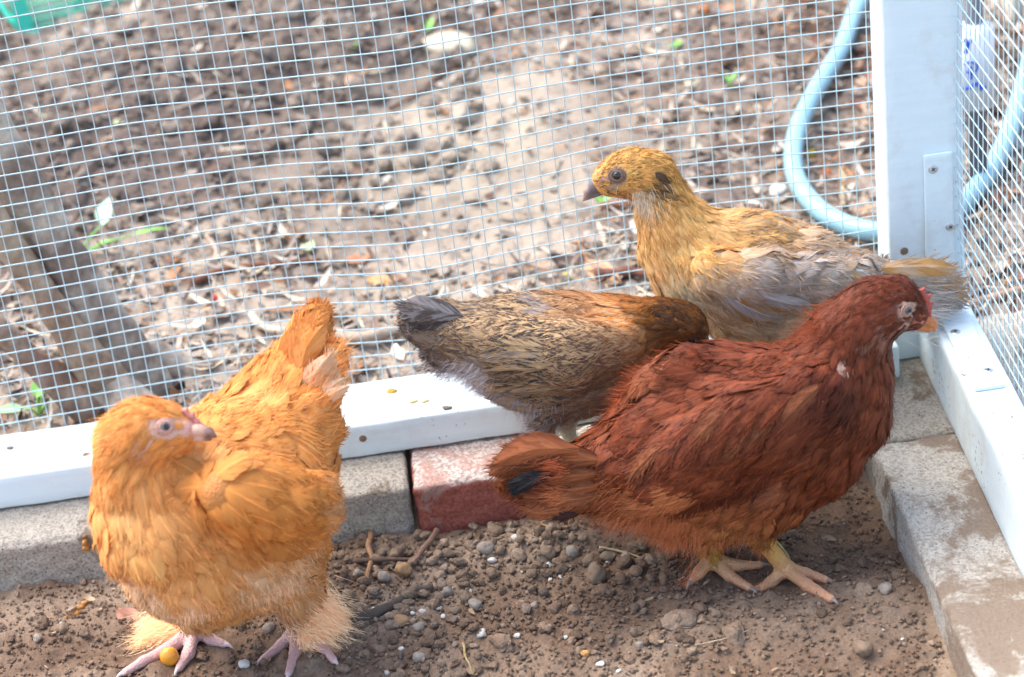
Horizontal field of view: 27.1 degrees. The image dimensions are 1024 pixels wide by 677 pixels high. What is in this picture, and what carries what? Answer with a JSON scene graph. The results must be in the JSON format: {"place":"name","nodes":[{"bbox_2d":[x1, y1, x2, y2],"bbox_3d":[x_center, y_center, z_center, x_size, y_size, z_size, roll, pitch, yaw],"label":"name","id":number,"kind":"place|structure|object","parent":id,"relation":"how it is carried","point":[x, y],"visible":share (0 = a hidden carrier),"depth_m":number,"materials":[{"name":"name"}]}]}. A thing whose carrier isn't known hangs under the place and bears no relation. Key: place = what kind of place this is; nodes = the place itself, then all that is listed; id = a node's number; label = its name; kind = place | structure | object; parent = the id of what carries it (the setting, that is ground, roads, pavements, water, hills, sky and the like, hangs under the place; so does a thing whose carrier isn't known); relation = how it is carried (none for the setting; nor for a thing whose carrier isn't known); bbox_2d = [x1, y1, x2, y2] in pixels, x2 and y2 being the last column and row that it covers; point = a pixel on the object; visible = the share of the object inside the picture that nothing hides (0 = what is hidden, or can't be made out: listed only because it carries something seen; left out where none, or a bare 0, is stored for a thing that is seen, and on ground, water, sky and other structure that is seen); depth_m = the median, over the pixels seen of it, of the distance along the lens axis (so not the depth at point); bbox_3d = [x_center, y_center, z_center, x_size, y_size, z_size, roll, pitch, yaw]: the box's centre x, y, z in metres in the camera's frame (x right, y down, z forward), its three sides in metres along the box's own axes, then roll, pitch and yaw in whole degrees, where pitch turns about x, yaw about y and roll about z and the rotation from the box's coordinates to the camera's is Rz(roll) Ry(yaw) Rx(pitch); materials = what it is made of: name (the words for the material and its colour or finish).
{"place":"outdoors","nodes":[
{"label":"outdoors","id":0,"kind":"place"},
{"bbox_2d":[0,0,1023,676],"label":"ground","id":1,"kind":"structure","parent":0,"point":[780,654],"depth_m":2.12,"materials":[{"name":"soil"}]},
{"bbox_2d":[0,382,53,416],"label":"green sprout","id":2,"kind":"object","parent":1,"relation":"on","point":[37,394],"visible":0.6,"depth_m":1.89,"materials":[{"name":"green plant"}]},
{"bbox_2d":[33,633,41,642],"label":"pebble","id":3,"kind":"object","parent":1,"relation":"on","point":[37,637],"visible":1,"depth_m":1.65,"materials":[{"name":"stone"}]},
{"bbox_2d":[0,0,124,32],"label":"net basket","id":4,"kind":"object","parent":1,"relation":"on","point":[22,8],"visible":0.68,"depth_m":2.75,"materials":[{"name":"green plastic"}]},
{"bbox_2d":[58,622,69,633],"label":"pebble","id":5,"kind":"object","parent":1,"relation":"on","point":[62,627],"visible":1,"depth_m":1.66,"materials":[{"name":"stone"}]},
{"bbox_2d":[64,600,89,618],"bbox_3d":[-0.345,0.217,1.689,0.011,0.011,0.026,3,31,19],"label":"fruit pulp","id":6,"kind":"object","parent":1,"relation":"on","point":[82,605],"visible":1,"depth_m":1.69,"materials":[{"name":"food"}]},
{"bbox_2d":[0,101,223,423],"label":"tree","id":7,"kind":"object","parent":1,"relation":"on","point":[69,277],"visible":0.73,"depth_m":1.84,"materials":[{"name":"brown plant"}]},
{"bbox_2d":[84,197,167,250],"bbox_3d":[-0.404,-0.114,2.164,0.107,0.059,0.019,-13,29,-9],"label":"green sprout","id":8,"kind":"object","parent":1,"relation":"on","point":[104,211],"visible":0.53,"depth_m":2.16,"materials":[{"name":"green plant"}]},
{"bbox_2d":[116,608,143,625],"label":"dry leaf","id":9,"kind":"object","parent":1,"relation":"on","point":[121,613],"visible":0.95,"depth_m":1.68,"materials":[{"name":"plant"}]},
{"bbox_2d":[141,22,153,32],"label":"brown stone","id":10,"kind":"object","parent":1,"relation":"on","point":[147,24],"visible":0.71,"depth_m":2.69,"materials":[{"name":"stone"}]},
{"bbox_2d":[160,647,178,665],"bbox_3d":[-0.262,0.243,1.619,0.014,0.016,0.013,-8,29,-1],"label":"orange berry","id":11,"kind":"object","parent":1,"relation":"on","point":[169,656],"visible":1,"depth_m":1.61,"materials":[{"name":"food"}]},
{"bbox_2d":[135,204,218,259],"bbox_3d":[-0.338,-0.112,2.197,0.028,0.010,0.182,-24,33,-27],"label":"root","id":12,"kind":"object","parent":1,"relation":"on","point":[210,240],"visible":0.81,"depth_m":2.20,"materials":[{"name":"brown plant"}]},
{"bbox_2d":[0,450,415,590],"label":"concrete block","id":13,"kind":"object","parent":1,"relation":"on","point":[40,542],"depth_m":1.73,"materials":[{"name":"grey concrete"}]},
{"bbox_2d":[82,534,94,550],"bbox_3d":[-0.343,0.165,1.713,0.012,0.015,0.006,-8,29,-1],"label":"fruit pulp","id":14,"kind":"object","parent":13,"relation":"attached to","point":[85,546],"visible":0.85,"depth_m":1.71,"materials":[{"name":"food"}]},
{"bbox_2d":[0,338,899,508],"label":"bottom rail","id":15,"kind":"object","parent":13,"relation":"on","point":[43,466],"visible":0.33,"depth_m":1.76,"materials":[{"name":"white paint"}]},
{"bbox_2d":[387,388,396,393],"bbox_3d":[-0.101,0.044,1.791,0.009,0.004,0.007,-8,29,-1],"label":"food crumb","id":16,"kind":"object","parent":15,"relation":"on","point":[391,390],"visible":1,"depth_m":1.79,"materials":[{"name":"food"}]},
{"bbox_2d":[421,398,428,402],"bbox_3d":[-0.073,0.052,1.770,0.008,0.003,0.006,-8,29,-1],"label":"food crumb","id":17,"kind":"object","parent":15,"relation":"on","point":[424,400],"visible":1,"depth_m":1.77,"materials":[{"name":"food"}]},
{"bbox_2d":[442,406,451,409],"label":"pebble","id":18,"kind":"object","parent":15,"relation":"on","point":[446,407],"visible":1,"depth_m":1.75,"materials":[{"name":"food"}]},
{"bbox_2d":[205,305,236,317],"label":"dry leaf","id":19,"kind":"object","parent":1,"relation":"on","point":[208,312],"visible":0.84,"depth_m":2.02,"materials":[{"name":"plant"}]},
{"bbox_2d":[82,294,366,676],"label":"hen","id":20,"kind":"object","parent":1,"relation":"on","point":[219,510],"visible":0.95,"depth_m":1.50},
{"bbox_2d":[238,659,249,667],"bbox_3d":[-0.203,0.247,1.607,0.009,0.006,0.009,-10,29,-4],"label":"white grit","id":21,"kind":"object","parent":1,"relation":"on","point":[244,663],"visible":1,"depth_m":1.60,"materials":[{"name":"stone"}]},
{"bbox_2d":[189,258,318,287],"bbox_3d":[-0.257,-0.070,2.105,0.130,0.012,0.024,-13,29,-10],"label":"fallen branch","id":22,"kind":"object","parent":1,"relation":"on","point":[199,279],"visible":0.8,"depth_m":2.10,"materials":[{"name":"wood"}]},
{"bbox_2d":[248,311,285,334],"bbox_3d":[-0.225,-0.012,1.982,0.068,0.012,0.018,19,38,39],"label":"fallen branch","id":23,"kind":"object","parent":1,"relation":"on","point":[253,317],"visible":0.65,"depth_m":1.98,"materials":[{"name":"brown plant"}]},
{"bbox_2d":[262,622,275,632],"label":"pebble","id":24,"kind":"object","parent":1,"relation":"on","point":[269,627],"visible":1,"depth_m":1.64,"materials":[{"name":"stone"}]},
{"bbox_2d":[301,239,314,249],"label":"fallen leaf","id":25,"kind":"object","parent":1,"relation":"on","point":[308,244],"visible":0.71,"depth_m":2.14,"materials":[{"name":"plant"}]},
{"bbox_2d":[342,589,354,600],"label":"pebble","id":26,"kind":"object","parent":1,"relation":"on","point":[350,592],"visible":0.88,"depth_m":1.67,"materials":[{"name":"stone"}]},
{"bbox_2d":[345,74,355,85],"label":"dry leaf","id":27,"kind":"object","parent":1,"relation":"on","point":[349,78],"visible":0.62,"depth_m":2.46,"materials":[{"name":"plant"}]},
{"bbox_2d":[344,254,370,263],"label":"dry leaf","id":28,"kind":"object","parent":1,"relation":"on","point":[358,257],"visible":0.8,"depth_m":2.10,"materials":[{"name":"plant"}]},
{"bbox_2d":[352,569,362,577],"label":"pebble","id":29,"kind":"object","parent":1,"relation":"on","point":[357,572],"visible":1,"depth_m":1.69,"materials":[{"name":"stone"}]},
{"bbox_2d":[333,326,399,343],"bbox_3d":[-0.117,-0.006,1.948,0.137,0.014,0.034,-3,29,8],"label":"fallen branch","id":30,"kind":"object","parent":1,"relation":"on","point":[381,335],"visible":0.27,"depth_m":1.94,"materials":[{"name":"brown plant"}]},
{"bbox_2d":[365,530,373,577],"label":"twig","id":31,"kind":"object","parent":1,"relation":"on","point":[369,540],"visible":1,"depth_m":1.71,"materials":[{"name":"wood"}]},
{"bbox_2d":[331,557,409,564],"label":"twig","id":32,"kind":"object","parent":1,"relation":"on","point":[375,560],"visible":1,"depth_m":1.70,"materials":[{"name":"wood"}]},
{"bbox_2d":[366,275,399,284],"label":"dry leaf","id":33,"kind":"object","parent":1,"relation":"on","point":[372,279],"visible":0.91,"depth_m":2.06,"materials":[{"name":"plant"}]},
{"bbox_2d":[378,571,390,581],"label":"pebble","id":34,"kind":"object","parent":1,"relation":"on","point":[384,576],"visible":1,"depth_m":1.68,"materials":[{"name":"stone"}]},
{"bbox_2d":[350,584,433,625],"bbox_3d":[-0.093,0.205,1.645,0.075,0.013,0.014,-26,34,-31],"label":"twig","id":35,"kind":"object","parent":1,"relation":"on","point":[378,611],"visible":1,"depth_m":1.63,"materials":[{"name":"wood"}]},
{"bbox_2d":[389,547,400,556],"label":"pebble","id":36,"kind":"object","parent":1,"relation":"on","point":[393,553],"visible":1,"depth_m":1.71,"materials":[{"name":"stone"}]},
{"bbox_2d":[393,614,408,627],"bbox_3d":[-0.085,0.217,1.628,0.012,0.010,0.014,-27,34,-31],"label":"pebble","id":37,"kind":"object","parent":1,"relation":"on","point":[402,619],"visible":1,"depth_m":1.62,"materials":[{"name":"stone"}]},
{"bbox_2d":[395,562,411,576],"bbox_3d":[-0.086,0.184,1.688,0.016,0.014,0.012,22,46,39],"label":"pebble","id":38,"kind":"object","parent":1,"relation":"on","point":[404,569],"visible":1,"depth_m":1.68,"materials":[{"name":"stone"}]},
{"bbox_2d":[412,651,424,662],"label":"pebble","id":39,"kind":"object","parent":1,"relation":"on","point":[417,656],"visible":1,"depth_m":1.58,"materials":[{"name":"stone"}]},
{"bbox_2d":[413,621,424,631],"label":"pebble","id":40,"kind":"object","parent":1,"relation":"on","point":[418,626],"visible":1,"depth_m":1.61,"materials":[{"name":"stone"}]},
{"bbox_2d":[388,62,457,109],"bbox_3d":[-0.100,-0.296,2.465,0.010,0.014,0.132,15,36,34],"label":"fallen branch","id":41,"kind":"object","parent":1,"relation":"on","point":[435,78],"visible":0.84,"depth_m":2.46,"materials":[{"name":"wood"}]},
{"bbox_2d":[411,528,439,564],"bbox_3d":[-0.070,0.168,1.709,0.006,0.006,0.049,5,31,22],"label":"twig","id":42,"kind":"object","parent":1,"relation":"on","point":[429,540],"visible":1,"depth_m":1.71,"materials":[{"name":"wood"}]},
{"bbox_2d":[425,18,432,31],"bbox_3d":[-0.098,-0.376,2.559,0.015,0.018,0.009,-24,33,-28],"label":"green sprout","id":43,"kind":"object","parent":1,"relation":"on","point":[429,24],"visible":0.66,"depth_m":2.56,"materials":[{"name":"green plant"}]},
{"bbox_2d":[430,617,437,622],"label":"pebble","id":44,"kind":"object","parent":1,"relation":"on","point":[433,619],"visible":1,"depth_m":1.62,"materials":[{"name":"stone"}]},
{"bbox_2d":[437,658,445,667],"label":"pebble","id":45,"kind":"object","parent":1,"relation":"on","point":[441,662],"visible":1,"depth_m":1.57,"materials":[{"name":"stone"}]},
{"bbox_2d":[0,519,890,676],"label":"leaf crumbs","id":46,"kind":"object","parent":1,"relation":"on","point":[470,610],"visible":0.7,"depth_m":1.64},
{"bbox_2d":[441,586,453,597],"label":"pebble","id":47,"kind":"object","parent":1,"relation":"on","point":[447,591],"visible":1,"depth_m":1.65,"materials":[{"name":"stone"}]},
{"bbox_2d":[422,31,476,56],"bbox_3d":[-0.077,-0.350,2.529,0.069,0.024,0.058,-2,41,-4],"label":"pale stone","id":48,"kind":"object","parent":1,"relation":"on","point":[468,44],"visible":0.73,"depth_m":2.52,"materials":[{"name":"stone"}]},
{"bbox_2d":[449,606,461,614],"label":"pebble","id":49,"kind":"object","parent":1,"relation":"on","point":[455,610],"visible":1,"depth_m":1.63,"materials":[{"name":"stone"}]},
{"bbox_2d":[462,642,473,675],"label":"straw","id":50,"kind":"object","parent":1,"relation":"on","point":[464,651],"visible":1,"depth_m":1.58,"materials":[{"name":"beige plant"}]},
{"bbox_2d":[409,432,529,533],"bbox_3d":[-0.031,0.118,1.796,0.105,0.086,0.138,-8,29,-1],"label":"brick","id":51,"kind":"object","parent":1,"relation":"on","point":[453,490],"visible":0.4,"depth_m":1.73,"materials":[{"name":"red brick"}]},
{"bbox_2d":[468,598,481,611],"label":"pebble","id":52,"kind":"object","parent":1,"relation":"on","point":[474,604],"visible":1,"depth_m":1.63,"materials":[{"name":"stone"}]},
{"bbox_2d":[477,628,485,637],"bbox_3d":[-0.023,0.222,1.595,0.007,0.005,0.008,1,38,17],"label":"white grit","id":53,"kind":"object","parent":1,"relation":"on","point":[481,634],"visible":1,"depth_m":1.59,"materials":[{"name":"stone"}]},
{"bbox_2d":[477,541,494,554],"bbox_3d":[-0.021,0.168,1.697,0.014,0.011,0.012,-10,25,27],"label":"pebble","id":54,"kind":"object","parent":1,"relation":"on","point":[485,547],"visible":1,"depth_m":1.69,"materials":[{"name":"stone"}]},
{"bbox_2d":[487,557,497,562],"bbox_3d":[-0.016,0.177,1.690,0.008,0.005,0.006,4,16,-8],"label":"white grit","id":55,"kind":"object","parent":1,"relation":"on","point":[492,560],"visible":1,"depth_m":1.69,"materials":[{"name":"stone"}]},
{"bbox_2d":[488,525,503,536],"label":"pebble","id":56,"kind":"object","parent":1,"relation":"on","point":[496,530],"visible":0.99,"depth_m":1.72,"materials":[{"name":"stone"}]},
{"bbox_2d":[495,545,505,555],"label":"pebble","id":57,"kind":"object","parent":1,"relation":"on","point":[500,550],"visible":1,"depth_m":1.69,"materials":[{"name":"stone"}]},
{"bbox_2d":[0,0,1023,431],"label":"soil clods","id":58,"kind":"object","parent":1,"relation":"on","point":[332,142],"visible":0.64,"depth_m":2.40,"materials":[{"name":"soil"}]},
{"bbox_2d":[0,0,1023,433],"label":"leaf litter","id":59,"kind":"object","parent":1,"relation":"on","point":[602,56],"visible":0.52,"depth_m":2.21,"materials":[{"name":"brown plant"}]},
{"bbox_2d":[530,601,538,608],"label":"pebble","id":60,"kind":"object","parent":1,"relation":"on","point":[535,604],"visible":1,"depth_m":1.63,"materials":[{"name":"stone"}]},
{"bbox_2d":[540,545,555,558],"bbox_3d":[0.029,0.169,1.679,0.013,0.010,0.011,-5,24,-6],"label":"pebble","id":61,"kind":"object","parent":1,"relation":"on","point":[548,551],"visible":1,"depth_m":1.68,"materials":[{"name":"stone"}]},
{"bbox_2d":[566,545,578,556],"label":"pebble","id":62,"kind":"object","parent":1,"relation":"on","point":[571,550],"visible":1,"depth_m":1.67,"materials":[{"name":"stone"}]},
{"bbox_2d":[555,421,599,436],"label":"concrete block","id":63,"kind":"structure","parent":1,"relation":"on","point":[577,427],"depth_m":1.77,"materials":[{"name":"concrete"}]},
{"bbox_2d":[389,287,708,442],"bbox_3d":[0.035,0.026,1.659,0.246,0.189,0.119,-8,29,-1],"label":"hen","id":64,"kind":"object","parent":63,"relation":"on","point":[547,360],"visible":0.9,"depth_m":1.62,"materials":[{"name":"brown"}]},
{"bbox_2d":[582,145,975,350],"bbox_3d":[0.219,-0.054,1.692,0.313,0.254,0.115,-8,29,-1],"label":"hen","id":65,"kind":"object","parent":63,"relation":"on","point":[742,274],"visible":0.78,"depth_m":1.65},
{"bbox_2d":[576,646,582,654],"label":"pebble","id":66,"kind":"object","parent":1,"relation":"on","point":[579,649],"visible":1,"depth_m":1.56,"materials":[{"name":"stone"}]},
{"bbox_2d":[580,650,589,656],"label":"pebble","id":67,"kind":"object","parent":1,"relation":"on","point":[583,653],"visible":1,"depth_m":1.56,"materials":[{"name":"stone"}]},
{"bbox_2d":[582,555,594,565],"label":"pebble","id":68,"kind":"object","parent":1,"relation":"on","point":[587,560],"visible":0.92,"depth_m":1.67,"materials":[{"name":"stone"}]},
{"bbox_2d":[587,561,605,584],"bbox_3d":[0.066,0.183,1.652,0.016,0.018,0.018,5,35,33],"label":"pebble","id":69,"kind":"object","parent":1,"relation":"on","point":[596,571],"visible":1,"depth_m":1.65,"materials":[{"name":"stone"}]},
{"bbox_2d":[595,661,604,666],"bbox_3d":[0.065,0.238,1.553,0.007,0.004,0.006,-26,18,-4],"label":"white grit","id":70,"kind":"object","parent":1,"relation":"on","point":[600,663],"visible":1,"depth_m":1.55,"materials":[{"name":"stone"}]},
{"bbox_2d":[595,196,609,202],"bbox_3d":[0.094,-0.140,2.151,0.018,0.009,0.011,-8,29,-1],"label":"green sprout","id":71,"kind":"object","parent":1,"relation":"on","point":[599,199],"visible":0.73,"depth_m":2.15,"materials":[{"name":"green plant"}]},
{"bbox_2d":[585,260,621,284],"bbox_3d":[0.088,-0.063,2.005,0.043,0.017,0.020,9,33,27],"label":"dry leaf","id":72,"kind":"object","parent":1,"relation":"on","point":[590,268],"visible":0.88,"depth_m":2.01,"materials":[{"name":"plant"}]},
{"bbox_2d":[600,551,612,561],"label":"pebble","id":73,"kind":"object","parent":1,"relation":"on","point":[605,556],"visible":1,"depth_m":1.67,"materials":[{"name":"stone"}]},
{"bbox_2d":[600,201,632,209],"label":"fallen branch","id":74,"kind":"object","parent":1,"relation":"on","point":[615,205],"visible":0.44,"depth_m":2.13,"materials":[{"name":"wood"}]},
{"bbox_2d":[599,546,638,556],"bbox_3d":[0.091,0.169,1.671,0.047,0.005,0.006,9,33,27],"label":"straw","id":75,"kind":"object","parent":1,"relation":"on","point":[613,549],"visible":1,"depth_m":1.68,"materials":[{"name":"beige plant"}]},
{"bbox_2d":[593,266,648,281],"bbox_3d":[0.108,-0.063,2.005,0.062,0.016,0.020,-5,29,5],"label":"fallen branch","id":76,"kind":"object","parent":1,"relation":"on","point":[605,271],"visible":0.61,"depth_m":2.00,"materials":[{"name":"wood"}]},
{"bbox_2d":[621,551,629,556],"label":"pebble","id":77,"kind":"object","parent":1,"relation":"on","point":[625,552],"visible":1,"depth_m":1.67,"materials":[{"name":"stone"}]},
{"bbox_2d":[635,641,644,647],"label":"pebble","id":78,"kind":"object","parent":1,"relation":"on","point":[640,644],"visible":1,"depth_m":1.56,"materials":[{"name":"stone"}]},
{"bbox_2d":[669,40,681,50],"bbox_3d":[0.191,-0.341,2.478,0.016,0.009,0.011,-8,29,-1],"label":"green sprout","id":79,"kind":"object","parent":1,"relation":"on","point":[676,44],"visible":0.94,"depth_m":2.48,"materials":[{"name":"green plant"}]},
{"bbox_2d":[684,78,698,85],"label":"dry leaf","id":80,"kind":"object","parent":1,"relation":"on","point":[694,82],"visible":0.84,"depth_m":2.38,"materials":[{"name":"plant"}]},
{"bbox_2d":[481,273,937,604],"bbox_3d":[0.150,0.087,1.581,0.347,0.254,0.151,-8,29,-1],"label":"hen","id":81,"kind":"object","parent":1,"relation":"on","point":[710,449],"visible":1,"depth_m":1.54,"materials":[{"name":"brown"}]},
{"bbox_2d":[711,608,721,617],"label":"pebble","id":82,"kind":"object","parent":1,"relation":"on","point":[716,612],"visible":1,"depth_m":1.58,"materials":[{"name":"stone"}]},
{"bbox_2d":[698,4,738,13],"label":"dry leaf","id":83,"kind":"object","parent":1,"relation":"on","point":[716,5],"visible":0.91,"depth_m":2.57,"materials":[{"name":"plant"}]},
{"bbox_2d":[695,627,755,645],"bbox_3d":[0.157,0.219,1.553,0.046,0.007,0.007,-8,29,-1],"label":"straw","id":84,"kind":"object","parent":1,"relation":"on","point":[719,639],"visible":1,"depth_m":1.55,"materials":[{"name":"beige plant"}]},
{"bbox_2d":[725,74,735,87],"bbox_3d":[0.245,-0.289,2.366,0.015,0.018,0.011,-8,29,-1],"label":"green sprout","id":85,"kind":"object","parent":1,"relation":"on","point":[727,78],"visible":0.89,"depth_m":2.36,"materials":[{"name":"green plant"}]},
{"bbox_2d":[770,184,788,196],"bbox_3d":[0.268,-0.148,2.127,0.020,0.016,0.022,-12,9,17],"label":"pale stone","id":86,"kind":"object","parent":1,"relation":"on","point":[782,189],"visible":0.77,"depth_m":2.12,"materials":[{"name":"stone"}]},
{"bbox_2d":[776,540,790,559],"bbox_3d":[0.210,0.164,1.657,0.003,0.008,0.036,-16,30,-15],"label":"straw","id":87,"kind":"object","parent":1,"relation":"on","point":[782,548],"visible":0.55,"depth_m":1.65,"materials":[{"name":"plant"}]},
{"bbox_2d":[808,149,815,157],"bbox_3d":[0.311,-0.192,2.202,0.009,0.011,0.010,6,45,17],"label":"fallen berry","id":88,"kind":"object","parent":1,"relation":"on","point":[809,154],"visible":0.77,"depth_m":2.20,"materials":[{"name":"plant"}]},
{"bbox_2d":[822,168,831,178],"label":"dry leaf","id":89,"kind":"object","parent":1,"relation":"on","point":[829,171],"visible":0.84,"depth_m":2.15,"materials":[{"name":"plant"}]},
{"bbox_2d":[839,166,846,209],"bbox_3d":[0.331,-0.150,2.116,0.009,0.015,0.107,-2,29,9],"label":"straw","id":90,"kind":"object","parent":1,"relation":"on","point":[843,190],"visible":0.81,"depth_m":2.10,"materials":[{"name":"beige plant"}]},
{"bbox_2d":[853,640,873,656],"bbox_3d":[0.252,0.222,1.522,0.014,0.013,0.016,-26,29,-25],"label":"pebble","id":91,"kind":"object","parent":1,"relation":"on","point":[861,648],"visible":1,"depth_m":1.52,"materials":[{"name":"stone"}]},
{"bbox_2d":[878,582,891,594],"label":"pebble","id":92,"kind":"object","parent":1,"relation":"on","point":[884,588],"visible":1,"depth_m":1.56,"materials":[{"name":"stone"}]},
{"bbox_2d":[783,0,1023,241],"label":"garden hose","id":93,"kind":"object","parent":1,"relation":"on","point":[813,101],"visible":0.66,"depth_m":2.14,"materials":[{"name":"blue plastic"}]},
{"bbox_2d":[865,310,1023,488],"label":"concrete block","id":94,"kind":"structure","parent":1,"relation":"on","point":[919,413],"depth_m":1.75,"materials":[{"name":"concrete"}]},
{"bbox_2d":[870,0,964,358],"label":"corner post","id":95,"kind":"object","parent":94,"relation":"on","point":[914,51],"visible":0.65,"depth_m":1.69,"materials":[{"name":"white paint"}]},
{"bbox_2d":[0,0,877,434],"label":"wire mesh","id":96,"kind":"object","parent":95,"relation":"attached to","point":[502,124],"visible":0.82,"depth_m":1.73,"materials":[{"name":"grey metal"}]},
{"bbox_2d":[923,151,1004,391],"bbox_3d":[0.355,-0.055,1.666,0.026,0.126,0.169,-7,29,0],"label":"corner bracket","id":97,"kind":"object","parent":95,"relation":"attached to","point":[976,362],"visible":0.77,"depth_m":1.71,"materials":[{"name":"metal"}]},
{"bbox_2d":[954,0,1023,405],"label":"wire mesh","id":98,"kind":"object","parent":95,"relation":"attached to","point":[998,173],"visible":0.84,"depth_m":1.61,"materials":[{"name":"grey metal"}]},
{"bbox_2d":[872,434,1023,676],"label":"concrete block","id":99,"kind":"object","parent":1,"relation":"on","point":[941,523],"depth_m":1.56,"materials":[{"name":"grey concrete"}]},
{"bbox_2d":[919,298,1023,577],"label":"side rail","id":100,"kind":"object","parent":99,"relation":"on","point":[988,427],"visible":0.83,"depth_m":1.60,"materials":[{"name":"white paint"}]},
{"bbox_2d":[962,0,996,179],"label":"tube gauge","id":101,"kind":"object","parent":1,"relation":"on","point":[976,80],"visible":0.62,"depth_m":1.99,"materials":[{"name":"white plastic"}]},
{"bbox_2d":[968,285,1023,308],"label":"fallen branch","id":102,"kind":"object","parent":1,"relation":"on","point":[996,296],"visible":0.32,"depth_m":1.88,"materials":[{"name":"wood"}]},
{"bbox_2d":[1000,0,1022,20],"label":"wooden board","id":103,"kind":"object","parent":1,"relation":"on","point":[1011,8],"visible":0.36,"depth_m":2.46,"materials":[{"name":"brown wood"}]}
]}

